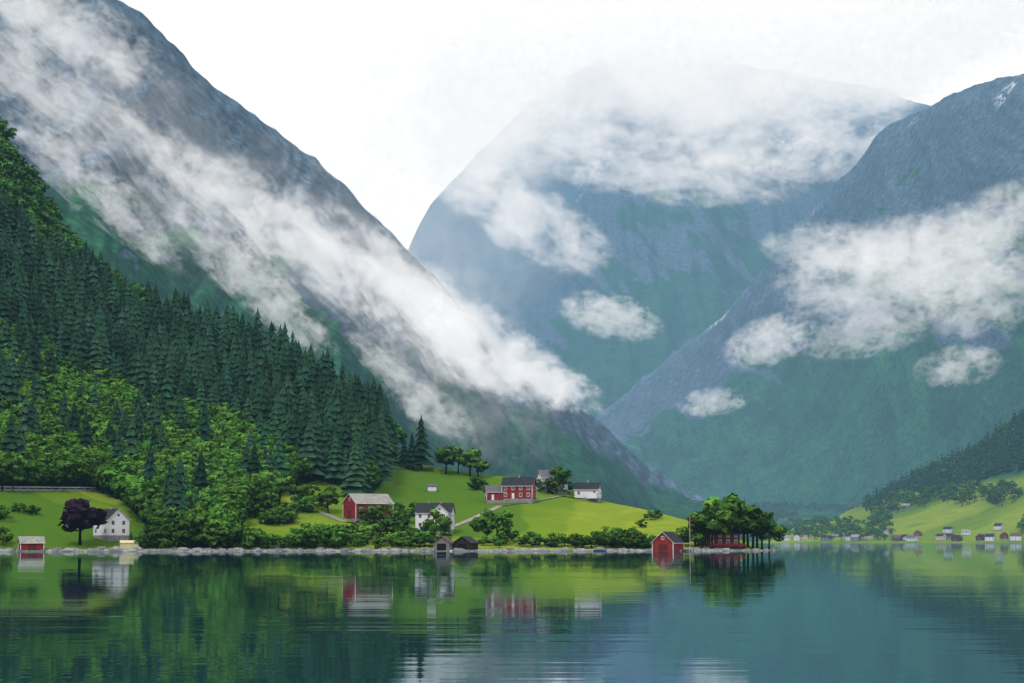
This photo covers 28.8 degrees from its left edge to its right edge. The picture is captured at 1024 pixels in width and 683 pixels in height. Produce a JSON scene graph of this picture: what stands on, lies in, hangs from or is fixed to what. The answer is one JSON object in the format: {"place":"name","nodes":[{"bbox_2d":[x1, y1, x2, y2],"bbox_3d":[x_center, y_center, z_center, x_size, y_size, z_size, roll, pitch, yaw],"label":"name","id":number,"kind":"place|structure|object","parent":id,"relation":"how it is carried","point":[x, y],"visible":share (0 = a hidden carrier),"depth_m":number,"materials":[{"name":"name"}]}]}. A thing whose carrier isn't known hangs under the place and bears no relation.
{"place":"outdoors","nodes":[
{"label":"outdoors","id":0,"kind":"place"},
{"bbox_2d":[0,486,95,490],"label":"hillside road","id":1,"kind":"structure","parent":0,"point":[49,489],"depth_m":691.54,"materials":[{"name":"grey asphalt"}]},
{"bbox_2d":[104,493,414,527],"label":"path","id":2,"kind":"structure","parent":0,"point":[334,517],"depth_m":700.57,"materials":[{"name":"grey gravel"}]},
{"bbox_2d":[415,37,520,134],"bbox_3d":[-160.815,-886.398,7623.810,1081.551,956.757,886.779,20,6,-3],"label":"cloud","id":3,"kind":"structure","parent":0,"point":[487,84],"depth_m":7877.18,"materials":[{"name":"white"}]},
{"bbox_2d":[0,0,1023,551],"bbox_3d":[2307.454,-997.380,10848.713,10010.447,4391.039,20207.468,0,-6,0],"label":"terrain","id":4,"kind":"structure","parent":0,"point":[636,300],"depth_m":6387.45,"materials":[{"name":"green plant"}]},
{"bbox_2d":[58,498,107,544],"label":"copper beech tree","id":5,"kind":"object","parent":4,"relation":"on","point":[78,513],"visible":1,"depth_m":624.76,"materials":[{"name":"purple plant"}]},
{"bbox_2d":[93,505,130,541],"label":"white house","id":6,"kind":"structure","parent":4,"relation":"on","point":[115,527],"depth_m":640.29,"materials":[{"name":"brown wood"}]},
{"bbox_2d":[119,540,138,548],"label":"yellow shed","id":7,"kind":"structure","parent":4,"relation":"on","point":[128,544],"depth_m":623.41,"materials":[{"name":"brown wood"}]},
{"bbox_2d":[0,116,408,443],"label":"forest trees","id":8,"kind":"object","parent":4,"relation":"on","point":[21,180],"visible":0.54,"depth_m":912.84,"materials":[{"name":"green plant"}]},
{"bbox_2d":[0,188,433,539],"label":"conifer forest","id":9,"kind":"object","parent":4,"relation":"on","point":[231,360],"visible":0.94,"depth_m":811.86,"materials":[{"name":"green plant"}]},
{"bbox_2d":[0,449,706,548],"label":"bushes","id":10,"kind":"object","parent":4,"relation":"on","point":[361,534],"visible":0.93,"depth_m":658.21,"materials":[{"name":"green plant"}]},
{"bbox_2d":[342,493,394,523],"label":"red barn","id":11,"kind":"structure","parent":4,"relation":"on","point":[352,503],"depth_m":699.15,"materials":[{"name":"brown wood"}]},
{"bbox_2d":[0,546,775,551],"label":"shore rocks","id":12,"kind":"object","parent":4,"relation":"on","point":[140,549],"visible":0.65,"depth_m":632.07,"materials":[{"name":"grey stone"}]},
{"bbox_2d":[0,225,786,549],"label":"forest broadleaf","id":13,"kind":"object","parent":4,"relation":"on","point":[230,497],"visible":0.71,"depth_m":708.38,"materials":[{"name":"green plant"}]},
{"bbox_2d":[427,484,436,491],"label":"white shed","id":14,"kind":"structure","parent":4,"relation":"on","point":[431,487],"depth_m":789.18,"materials":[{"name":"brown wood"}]},
{"bbox_2d":[414,500,455,534],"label":"white house","id":15,"kind":"structure","parent":4,"relation":"on","point":[422,512],"depth_m":696.60,"materials":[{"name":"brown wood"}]},
{"bbox_2d":[484,485,503,502],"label":"red outbuilding","id":16,"kind":"structure","parent":4,"relation":"on","point":[493,493],"depth_m":771.70,"materials":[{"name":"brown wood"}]},
{"bbox_2d":[500,474,537,503],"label":"red farmhouse","id":17,"kind":"object","parent":4,"relation":"on","point":[519,489],"visible":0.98,"depth_m":771.38,"materials":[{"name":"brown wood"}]},
{"bbox_2d":[536,467,567,494],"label":"white house","id":18,"kind":"structure","parent":4,"relation":"on","point":[543,474],"depth_m":799.13,"materials":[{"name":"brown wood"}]},
{"bbox_2d":[573,480,601,502],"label":"white house","id":19,"kind":"structure","parent":4,"relation":"on","point":[589,491],"depth_m":794.81,"materials":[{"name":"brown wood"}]},
{"bbox_2d":[651,531,684,550],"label":"red boathouse","id":20,"kind":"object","parent":4,"relation":"on","point":[666,541],"visible":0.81,"depth_m":643.43,"materials":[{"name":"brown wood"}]},
{"bbox_2d":[693,528,744,549],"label":"house","id":21,"kind":"structure","parent":4,"relation":"on","point":[730,541],"depth_m":668.22,"materials":[{"name":"red wood"}]},
{"bbox_2d":[782,535,789,540],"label":"village house","id":22,"kind":"structure","parent":4,"relation":"on","point":[786,537],"depth_m":2825.46,"materials":[{"name":"white wood"}]},
{"bbox_2d":[794,535,799,540],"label":"village house","id":23,"kind":"structure","parent":4,"relation":"on","point":[796,537],"depth_m":2788.42,"materials":[{"name":"white wood"}]},
{"bbox_2d":[799,534,807,539],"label":"village house","id":24,"kind":"structure","parent":4,"relation":"on","point":[803,536],"depth_m":2815.56,"materials":[{"name":"beige wood"}]},
{"bbox_2d":[745,500,863,524],"bbox_3d":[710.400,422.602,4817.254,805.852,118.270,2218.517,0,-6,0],"label":"forest trees","id":25,"kind":"object","parent":4,"relation":"on","point":[784,506],"visible":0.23,"depth_m":5555.27,"materials":[{"name":"green plant"}]},
{"bbox_2d":[821,535,830,541],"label":"village house","id":26,"kind":"structure","parent":4,"relation":"on","point":[824,538],"depth_m":2682.56,"materials":[{"name":"grey wood"}]},
{"bbox_2d":[832,530,843,536],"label":"village house","id":27,"kind":"structure","parent":4,"relation":"on","point":[837,531],"depth_m":2838.97,"materials":[{"name":"grey wood"}]},
{"bbox_2d":[843,534,851,540],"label":"village house","id":28,"kind":"structure","parent":4,"relation":"on","point":[846,537],"depth_m":2671.48,"materials":[{"name":"white wood"}]},
{"bbox_2d":[850,534,861,541],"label":"village house","id":29,"kind":"structure","parent":4,"relation":"on","point":[855,538],"depth_m":2644.51,"materials":[{"name":"grey wood"}]},
{"bbox_2d":[863,533,872,539],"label":"village house","id":30,"kind":"structure","parent":4,"relation":"on","point":[868,537],"depth_m":2666.55,"materials":[{"name":"brown wood"}]},
{"bbox_2d":[891,535,902,541],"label":"village house","id":31,"kind":"structure","parent":4,"relation":"on","point":[894,538],"depth_m":2593.09,"materials":[{"name":"grey wood"}]},
{"bbox_2d":[783,412,1023,540],"bbox_3d":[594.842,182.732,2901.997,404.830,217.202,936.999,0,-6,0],"label":"broadleaf forest","id":32,"kind":"object","parent":4,"relation":"on","point":[994,493],"visible":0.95,"depth_m":2910.07,"materials":[{"name":"green plant"}]},
{"bbox_2d":[901,503,910,510],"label":"village house","id":33,"kind":"structure","parent":4,"relation":"on","point":[907,505],"depth_m":2983.36,"materials":[{"name":"white wood"}]},
{"bbox_2d":[906,535,917,541],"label":"village house","id":34,"kind":"structure","parent":4,"relation":"on","point":[911,538],"depth_m":2568.18,"materials":[{"name":"white wood"}]},
{"bbox_2d":[914,530,921,536],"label":"village house","id":35,"kind":"structure","parent":4,"relation":"on","point":[918,533],"depth_m":2638.40,"materials":[{"name":"red wood"}]},
{"bbox_2d":[936,534,945,540],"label":"village house","id":36,"kind":"structure","parent":4,"relation":"on","point":[940,537],"depth_m":2536.21,"materials":[{"name":"beige wood"}]},
{"bbox_2d":[865,409,1023,505],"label":"forest","id":37,"kind":"object","parent":4,"relation":"on","point":[993,446],"visible":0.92,"depth_m":2974.17,"materials":[{"name":"green plant"}]},
{"bbox_2d":[943,527,952,533],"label":"village house","id":38,"kind":"structure","parent":4,"relation":"on","point":[946,530],"depth_m":2614.71,"materials":[{"name":"white wood"}]},
{"bbox_2d":[946,534,953,539],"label":"village house","id":39,"kind":"structure","parent":4,"relation":"on","point":[948,536],"depth_m":2538.70,"materials":[{"name":"grey wood"}]},
{"bbox_2d":[951,535,962,541],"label":"village house","id":40,"kind":"structure","parent":4,"relation":"on","point":[956,538],"depth_m":2510.20,"materials":[{"name":"brown wood"}]},
{"bbox_2d":[961,529,970,535],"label":"village house","id":41,"kind":"structure","parent":4,"relation":"on","point":[964,532],"depth_m":2550.78,"materials":[{"name":"white wood"}]},
{"bbox_2d":[975,534,984,541],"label":"village house","id":42,"kind":"structure","parent":4,"relation":"on","point":[979,537],"depth_m":2483.58,"materials":[{"name":"brown wood"}]},
{"bbox_2d":[984,534,994,541],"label":"village house","id":43,"kind":"structure","parent":4,"relation":"on","point":[989,537],"depth_m":2466.34,"materials":[{"name":"white wood"}]},
{"bbox_2d":[993,523,1003,530],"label":"village house","id":44,"kind":"structure","parent":4,"relation":"on","point":[998,526],"depth_m":2526.91,"materials":[{"name":"white wood"}]},
{"bbox_2d":[1000,532,1007,539],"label":"village house","id":45,"kind":"structure","parent":4,"relation":"on","point":[1003,535],"depth_m":2461.31,"materials":[{"name":"brown wood"}]},
{"bbox_2d":[1010,533,1021,541],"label":"village house","id":46,"kind":"structure","parent":4,"relation":"on","point":[1014,537],"depth_m":2438.63,"materials":[{"name":"white wood"}]},
{"bbox_2d":[0,543,1023,682],"bbox_3d":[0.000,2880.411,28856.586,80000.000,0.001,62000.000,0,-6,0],"label":"lake water","id":47,"kind":"structure","parent":0,"point":[868,613],"depth_m":94.17,"materials":[{"name":"teal liquid"}]},
{"bbox_2d":[17,536,44,551],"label":"red boathouse","id":48,"kind":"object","parent":47,"relation":"in","point":[30,543],"visible":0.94,"depth_m":613.08,"materials":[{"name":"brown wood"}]},
{"bbox_2d":[455,496,574,526],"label":"path","id":49,"kind":"structure","parent":0,"point":[471,518],"depth_m":744.21,"materials":[{"name":"grey gravel"}]},
{"bbox_2d":[120,0,1023,249],"label":"sky","id":50,"kind":"structure","parent":0,"point":[349,84],"materials":[{"name":"white"}]},
{"bbox_2d":[484,14,714,113],"bbox_3d":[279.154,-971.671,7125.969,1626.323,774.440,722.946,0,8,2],"label":"cloud","id":51,"kind":"structure","parent":0,"point":[612,49],"depth_m":6903.68,"materials":[{"name":"white"}]},
{"bbox_2d":[630,20,887,124],"bbox_3d":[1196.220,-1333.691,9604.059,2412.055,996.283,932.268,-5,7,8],"label":"cloud","id":52,"kind":"structure","parent":0,"point":[678,48],"depth_m":9912.25,"materials":[{"name":"white"}]},
{"bbox_2d":[852,6,945,77],"bbox_3d":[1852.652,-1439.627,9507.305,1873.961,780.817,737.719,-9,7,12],"label":"cloud","id":53,"kind":"structure","parent":0,"point":[897,47],"depth_m":9721.48,"materials":[{"name":"white"}]}
]}

